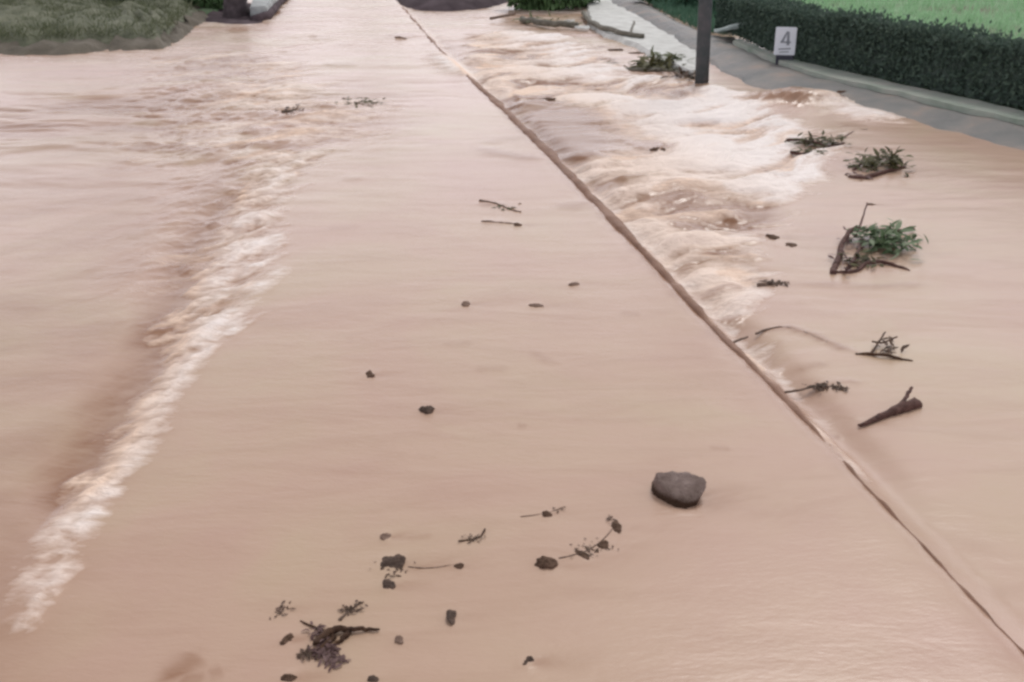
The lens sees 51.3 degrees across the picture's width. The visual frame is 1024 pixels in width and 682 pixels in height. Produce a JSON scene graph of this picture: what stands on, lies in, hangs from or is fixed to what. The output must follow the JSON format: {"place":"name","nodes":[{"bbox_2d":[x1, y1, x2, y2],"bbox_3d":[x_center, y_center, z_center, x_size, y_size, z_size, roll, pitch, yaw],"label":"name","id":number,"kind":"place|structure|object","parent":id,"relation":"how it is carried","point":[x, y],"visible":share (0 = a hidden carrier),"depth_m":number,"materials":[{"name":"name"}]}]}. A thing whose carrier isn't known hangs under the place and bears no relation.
{"place":"outdoors","nodes":[
{"label":"outdoors","id":0,"kind":"place"},
{"bbox_2d":[0,0,197,46],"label":"bank","id":1,"kind":"structure","parent":0,"point":[10,13],"depth_m":20.76,"materials":[{"name":"green plant"}]},
{"bbox_2d":[0,6,207,55],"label":"bank foot","id":2,"kind":"object","parent":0,"point":[180,30],"visible":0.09,"depth_m":18.90},
{"bbox_2d":[206,3,261,23],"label":"mud flat","id":3,"kind":"structure","parent":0,"point":[215,16],"depth_m":23.04,"materials":[{"name":"brown soil"}]},
{"bbox_2d":[183,0,222,8],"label":"bush","id":4,"kind":"object","parent":3,"relation":"on","point":[215,4],"visible":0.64,"depth_m":24.90,"materials":[{"name":"green plant"}]},
{"bbox_2d":[397,0,507,11],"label":"mud bank","id":5,"kind":"structure","parent":0,"point":[441,5],"depth_m":26.55,"materials":[{"name":"brown soil"}]},
{"bbox_2d":[0,0,1023,681],"bbox_3d":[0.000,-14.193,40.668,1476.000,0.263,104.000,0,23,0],"label":"flood water","id":6,"kind":"structure","parent":0,"point":[224,286],"depth_m":6.17,"materials":[{"name":"brown liquid"}]},
{"bbox_2d":[276,605,285,611],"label":"leaf litter","id":7,"kind":"object","parent":6,"relation":"on","point":[278,608],"visible":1,"depth_m":4.06,"materials":[{"name":"brown plant"}]},
{"bbox_2d":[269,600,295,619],"bbox_3d":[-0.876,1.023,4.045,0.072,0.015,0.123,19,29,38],"label":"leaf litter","id":8,"kind":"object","parent":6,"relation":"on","point":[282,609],"visible":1,"depth_m":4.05,"materials":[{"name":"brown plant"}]},
{"bbox_2d":[279,633,293,644],"bbox_3d":[-0.818,1.091,3.888,0.041,0.026,0.076,3,23,8],"label":"stone","id":9,"kind":"object","parent":6,"relation":"on","point":[287,638],"visible":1,"depth_m":3.88,"materials":[{"name":"brown stone"}]},
{"bbox_2d":[281,674,296,681],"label":"stone","id":10,"kind":"object","parent":6,"relation":"on","point":[288,677],"visible":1,"depth_m":3.69,"materials":[{"name":"brown stone"}]},
{"bbox_2d":[275,103,303,113],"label":"twig","id":11,"kind":"object","parent":6,"relation":"on","point":[290,110],"visible":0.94,"depth_m":13.49,"materials":[{"name":"brown wood"}]},
{"bbox_2d":[296,620,379,671],"bbox_3d":[-0.663,1.101,3.847,0.311,0.053,0.259,4,23,10],"label":"branch","id":12,"kind":"object","parent":6,"relation":"on","point":[322,641],"visible":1,"depth_m":3.85,"materials":[{"name":"brown plant"}]},
{"bbox_2d":[338,600,367,620],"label":"twig","id":13,"kind":"object","parent":6,"relation":"on","point":[350,608],"visible":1,"depth_m":4.05,"materials":[{"name":"brown wood"}]},
{"bbox_2d":[335,96,386,107],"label":"leaf litter","id":14,"kind":"object","parent":6,"relation":"on","point":[356,104],"visible":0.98,"depth_m":14.01,"materials":[{"name":"brown plant"}]},
{"bbox_2d":[366,370,374,377],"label":"stone","id":15,"kind":"object","parent":6,"relation":"on","point":[369,373],"visible":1,"depth_m":6.03,"materials":[{"name":"brown stone"}]},
{"bbox_2d":[367,675,378,681],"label":"stone","id":16,"kind":"object","parent":6,"relation":"on","point":[372,678],"visible":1,"depth_m":3.68,"materials":[{"name":"stone"}]},
{"bbox_2d":[380,533,390,539],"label":"stone","id":17,"kind":"object","parent":6,"relation":"on","point":[384,536],"visible":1,"depth_m":4.51,"materials":[{"name":"brown stone"}]},
{"bbox_2d":[382,579,395,589],"bbox_3d":[-0.482,0.963,4.192,0.050,0.026,0.083,-4,23,-10],"label":"stone","id":18,"kind":"object","parent":6,"relation":"on","point":[388,583],"visible":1,"depth_m":4.19,"materials":[{"name":"stone"}]},
{"bbox_2d":[380,554,405,568],"bbox_3d":[-0.490,0.894,4.335,0.116,0.045,0.097,7,23,16],"label":"stone","id":19,"kind":"object","parent":6,"relation":"in","point":[397,561],"visible":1,"depth_m":4.32,"materials":[{"name":"stone"}]},
{"bbox_2d":[370,561,415,577],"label":"leaf litter","id":20,"kind":"object","parent":6,"relation":"on","point":[381,568],"visible":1,"depth_m":4.28,"materials":[{"name":"brown plant"}]},
{"bbox_2d":[395,635,402,643],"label":"stone","id":21,"kind":"object","parent":6,"relation":"on","point":[398,638],"visible":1,"depth_m":3.88,"materials":[{"name":"stone"}]},
{"bbox_2d":[418,405,434,413],"bbox_3d":[-0.446,0.366,5.616,0.090,0.041,0.085,-5,23,-11],"label":"stone","id":22,"kind":"object","parent":6,"relation":"on","point":[429,409],"visible":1,"depth_m":5.60,"materials":[{"name":"brown stone"}]},
{"bbox_2d":[408,564,454,568],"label":"twig","id":23,"kind":"object","parent":6,"relation":"on","point":[428,567],"visible":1,"depth_m":4.31,"materials":[{"name":"brown wood"}]},
{"bbox_2d":[446,609,455,624],"bbox_3d":[-0.229,1.040,4.006,0.042,0.030,0.092,0,23,1],"label":"stone","id":24,"kind":"object","parent":6,"relation":"on","point":[450,616],"visible":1,"depth_m":4.00,"materials":[{"name":"stone"}]},
{"bbox_2d":[454,563,463,568],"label":"stone","id":25,"kind":"object","parent":6,"relation":"on","point":[459,565],"visible":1,"depth_m":4.31,"materials":[{"name":"brown stone"}]},
{"bbox_2d":[461,301,469,306],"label":"stone","id":26,"kind":"object","parent":6,"relation":"on","point":[465,303],"visible":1,"depth_m":7.08,"materials":[{"name":"brown stone"}]},
{"bbox_2d":[458,528,485,543],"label":"twig","id":27,"kind":"object","parent":6,"relation":"on","point":[474,538],"visible":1,"depth_m":4.50,"materials":[{"name":"brown wood"}]},
{"bbox_2d":[479,199,520,223],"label":"twig","id":28,"kind":"object","parent":6,"relation":"on","point":[481,200],"visible":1,"depth_m":9.25,"materials":[{"name":"wood"}]},
{"bbox_2d":[490,12,515,19],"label":"twig","id":29,"kind":"object","parent":6,"relation":"on","point":[502,16],"visible":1,"depth_m":23.96,"materials":[{"name":"brown wood"}]},
{"bbox_2d":[523,656,533,664],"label":"stone","id":30,"kind":"object","parent":6,"relation":"on","point":[529,659],"visible":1,"depth_m":3.78,"materials":[{"name":"brown stone"}]},
{"bbox_2d":[529,303,542,306],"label":"stone","id":31,"kind":"object","parent":6,"relation":"on","point":[536,305],"visible":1,"depth_m":7.05,"materials":[{"name":"brown stone"}]},
{"bbox_2d":[520,506,565,516],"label":"twig","id":32,"kind":"object","parent":6,"relation":"on","point":[551,511],"visible":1,"depth_m":4.69,"materials":[{"name":"brown wood"}]},
{"bbox_2d":[534,556,557,568],"bbox_3d":[0.141,0.902,4.337,0.096,0.042,0.095,5,23,13],"label":"stone","id":33,"kind":"object","parent":6,"relation":"on","point":[543,562],"visible":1,"depth_m":4.32,"materials":[{"name":"brown stone"}]},
{"bbox_2d":[542,510,551,516],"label":"stone","id":34,"kind":"object","parent":6,"relation":"on","point":[546,513],"visible":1,"depth_m":4.67,"materials":[{"name":"brown stone"}]},
{"bbox_2d":[513,10,581,27],"bbox_3d":[0.777,-6.939,22.992,1.639,0.326,1.001,9,24,20],"label":"log","id":35,"kind":"object","parent":6,"relation":"on","point":[543,22],"visible":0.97,"depth_m":22.71,"materials":[{"name":"brown wood"}]},
{"bbox_2d":[506,0,589,10],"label":"leafy clump","id":36,"kind":"object","parent":6,"relation":"in","point":[547,5],"visible":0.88,"depth_m":26.16,"materials":[{"name":"green plant"}]},
{"bbox_2d":[541,97,555,100],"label":"stone","id":37,"kind":"object","parent":6,"relation":"on","point":[549,99],"visible":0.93,"depth_m":14.64,"materials":[{"name":"brown stone"}]},
{"bbox_2d":[568,282,579,285],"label":"stone","id":38,"kind":"object","parent":6,"relation":"on","point":[573,283],"visible":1,"depth_m":7.45,"materials":[{"name":"brown stone"}]},
{"bbox_2d":[575,550,589,559],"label":"stone","id":39,"kind":"object","parent":6,"relation":"on","point":[584,555],"visible":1,"depth_m":4.38,"materials":[{"name":"brown stone"}]},
{"bbox_2d":[575,25,589,29],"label":"stone","id":40,"kind":"object","parent":6,"relation":"on","point":[583,27],"visible":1,"depth_m":22.13,"materials":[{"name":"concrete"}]},
{"bbox_2d":[575,0,599,6],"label":"leafy clump","id":41,"kind":"object","parent":6,"relation":"in","point":[590,1],"visible":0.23,"depth_m":27.15,"materials":[{"name":"green plant"}]},
{"bbox_2d":[559,515,618,558],"bbox_3d":[0.370,0.844,4.474,0.190,0.018,0.412,18,28,36],"label":"twig","id":42,"kind":"object","parent":6,"relation":"on","point":[588,548],"visible":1,"depth_m":4.43,"materials":[{"name":"brown wood"}]},
{"bbox_2d":[597,540,608,548],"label":"stone","id":43,"kind":"object","parent":6,"relation":"on","point":[602,544],"visible":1,"depth_m":4.45,"materials":[{"name":"brown stone"}]},
{"bbox_2d":[581,10,644,37],"bbox_3d":[1.910,-6.759,22.570,0.658,0.263,4.995,-5,23,-11],"label":"log","id":44,"kind":"object","parent":6,"relation":"on","point":[596,24],"visible":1,"depth_m":21.18,"materials":[{"name":"brown wood"}]},
{"bbox_2d":[610,520,621,533],"bbox_3d":[0.447,0.800,4.587,0.049,0.025,0.112,-1,23,-3],"label":"stone","id":45,"kind":"object","parent":6,"relation":"on","point":[617,527],"visible":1,"depth_m":4.58,"materials":[{"name":"brown stone"}]},
{"bbox_2d":[608,45,694,78],"bbox_3d":[2.323,-4.524,17.320,1.732,0.345,2.504,5,23,12],"label":"branch","id":46,"kind":"object","parent":6,"relation":"on","point":[654,65],"visible":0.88,"depth_m":17.19,"materials":[{"name":"green plant"}]},
{"bbox_2d":[649,147,664,150],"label":"stone","id":47,"kind":"object","parent":6,"relation":"on","point":[654,149],"visible":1,"depth_m":11.75,"materials":[{"name":"brown stone"}]},
{"bbox_2d":[651,471,706,508],"bbox_3d":[0.753,0.663,4.835,0.245,0.133,0.284,0,23,0],"label":"stone","id":48,"kind":"object","parent":6,"relation":"on","point":[684,490],"visible":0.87,"depth_m":4.78,"materials":[{"name":"grey stone"}]},
{"bbox_2d":[733,336,747,342],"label":"twig","id":49,"kind":"object","parent":6,"relation":"on","point":[739,339],"visible":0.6,"depth_m":6.68,"materials":[{"name":"brown wood"}]},
{"bbox_2d":[765,234,779,239],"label":"stone","id":50,"kind":"object","parent":6,"relation":"on","point":[772,236],"visible":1,"depth_m":8.72,"materials":[{"name":"brown stone"}]},
{"bbox_2d":[757,279,788,286],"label":"twig","id":51,"kind":"object","parent":6,"relation":"on","point":[772,282],"visible":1,"depth_m":7.67,"materials":[{"name":"brown wood"}]},
{"bbox_2d":[755,326,826,341],"bbox_3d":[1.791,-0.051,6.811,0.450,0.018,0.188,7,24,17],"label":"reed","id":52,"kind":"object","parent":6,"relation":"on","point":[760,331],"visible":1,"depth_m":6.85,"materials":[{"name":"brown plant"}]},
{"bbox_2d":[785,242,796,246],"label":"stone","id":53,"kind":"object","parent":6,"relation":"on","point":[791,244],"visible":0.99,"depth_m":8.52,"materials":[{"name":"brown stone"}]},
{"bbox_2d":[784,381,849,392],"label":"twig","id":54,"kind":"object","parent":6,"relation":"on","point":[822,385],"visible":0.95,"depth_m":6.04,"materials":[{"name":"brown wood"}]},
{"bbox_2d":[783,129,865,154],"bbox_3d":[3.542,-2.332,12.192,0.743,0.142,1.772,11,25,24],"label":"branch","id":55,"kind":"object","parent":6,"relation":"on","point":[811,140],"visible":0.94,"depth_m":11.98,"materials":[{"name":"green plant"}]},
{"bbox_2d":[828,203,928,274],"bbox_3d":[2.887,-0.782,8.361,0.707,0.208,1.522,9,24,21],"label":"branch","id":56,"kind":"object","parent":6,"relation":"on","point":[882,241],"visible":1,"depth_m":8.36,"materials":[{"name":"green plant"}]},
{"bbox_2d":[843,146,915,179],"bbox_3d":[3.765,-1.831,10.911,0.749,0.252,1.176,5,23,12],"label":"branch","id":57,"kind":"object","parent":6,"relation":"on","point":[894,160],"visible":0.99,"depth_m":10.95,"materials":[{"name":"green plant"}]},
{"bbox_2d":[855,331,912,360],"bbox_3d":[2.293,0.015,6.563,0.333,0.094,0.324,7,24,17],"label":"branch","id":58,"kind":"object","parent":6,"relation":"on","point":[889,349],"visible":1,"depth_m":6.50,"materials":[{"name":"brown plant"}]},
{"bbox_2d":[858,386,922,426],"bbox_3d":[2.057,0.378,5.735,0.527,0.099,0.125,-19,29,-38],"label":"log","id":59,"kind":"object","parent":6,"relation":"on","point":[903,405],"visible":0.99,"depth_m":5.75,"materials":[{"name":"brown wood"}]},
{"bbox_2d":[197,0,1023,110],"bbox_3d":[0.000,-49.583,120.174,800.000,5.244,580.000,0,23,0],"label":"ground","id":60,"kind":"structure","parent":0,"point":[210,9],"depth_m":23.77,"materials":[{"name":"green plant"}]},
{"bbox_2d":[222,0,249,18],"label":"tree stump","id":61,"kind":"object","parent":60,"relation":"on","point":[232,9],"visible":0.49,"depth_m":23.58,"materials":[{"name":"brown wood"}]},
{"bbox_2d":[249,0,286,20],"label":"culvert headwall","id":62,"kind":"object","parent":60,"relation":"on","point":[261,10],"visible":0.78,"depth_m":23.48,"materials":[{"name":"grey concrete"}]},
{"bbox_2d":[586,0,695,75],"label":"concrete kerb","id":63,"kind":"structure","parent":60,"relation":"on","point":[606,12],"depth_m":21.11,"materials":[{"name":"grey concrete"}]},
{"bbox_2d":[668,0,698,8],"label":"bush","id":64,"kind":"object","parent":60,"relation":"on","point":[682,2],"visible":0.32,"depth_m":25.80,"materials":[{"name":"green plant"}]},
{"bbox_2d":[645,0,733,36],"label":"verge grass","id":65,"kind":"structure","parent":60,"relation":"on","point":[688,14],"depth_m":24.21,"materials":[{"name":"green plant"}]},
{"bbox_2d":[695,0,712,83],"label":"utility pole","id":66,"kind":"object","parent":60,"relation":"on","point":[703,41],"visible":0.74,"depth_m":15.73,"materials":[{"name":"grey wood"}]},
{"bbox_2d":[697,0,716,11],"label":"bush","id":67,"kind":"object","parent":60,"relation":"on","point":[714,2],"visible":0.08,"depth_m":24.11,"materials":[{"name":"green plant"}]},
{"bbox_2d":[714,0,1023,108],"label":"hedge","id":68,"kind":"object","parent":60,"relation":"on","point":[937,57],"visible":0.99,"depth_m":15.00,"materials":[{"name":"green plant"}]},
{"bbox_2d":[733,39,1023,125],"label":"kerb","id":69,"kind":"structure","parent":60,"relation":"on","point":[975,107],"depth_m":14.36,"materials":[{"name":"grey concrete"}]},
{"bbox_2d":[402,7,1023,653],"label":"road edge","id":70,"kind":"object","parent":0,"point":[624,231],"visible":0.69,"depth_m":7.62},
{"bbox_2d":[611,0,1023,149],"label":"side road","id":71,"kind":"structure","parent":0,"point":[727,56],"depth_m":15.34,"materials":[{"name":"grey asphalt"}]},
{"bbox_2d":[714,23,740,32],"bbox_3d":[4.102,-5.813,19.765,0.784,0.191,0.143,-7,23,-15],"label":"plank","id":72,"kind":"object","parent":71,"relation":"on","point":[730,27],"visible":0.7,"depth_m":19.69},
{"bbox_2d":[774,27,796,63],"bbox_3d":[4.333,-4.680,16.939,0.327,0.590,0.120,3,23,7],"label":"roadside sign","id":73,"kind":"object","parent":71,"relation":"on","point":[785,43],"visible":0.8,"depth_m":16.90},
{"bbox_2d":[790,0,1023,38],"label":"field grass","id":74,"kind":"structure","parent":0,"point":[991,3],"depth_m":23.10,"materials":[{"name":"green plant"}]}
]}

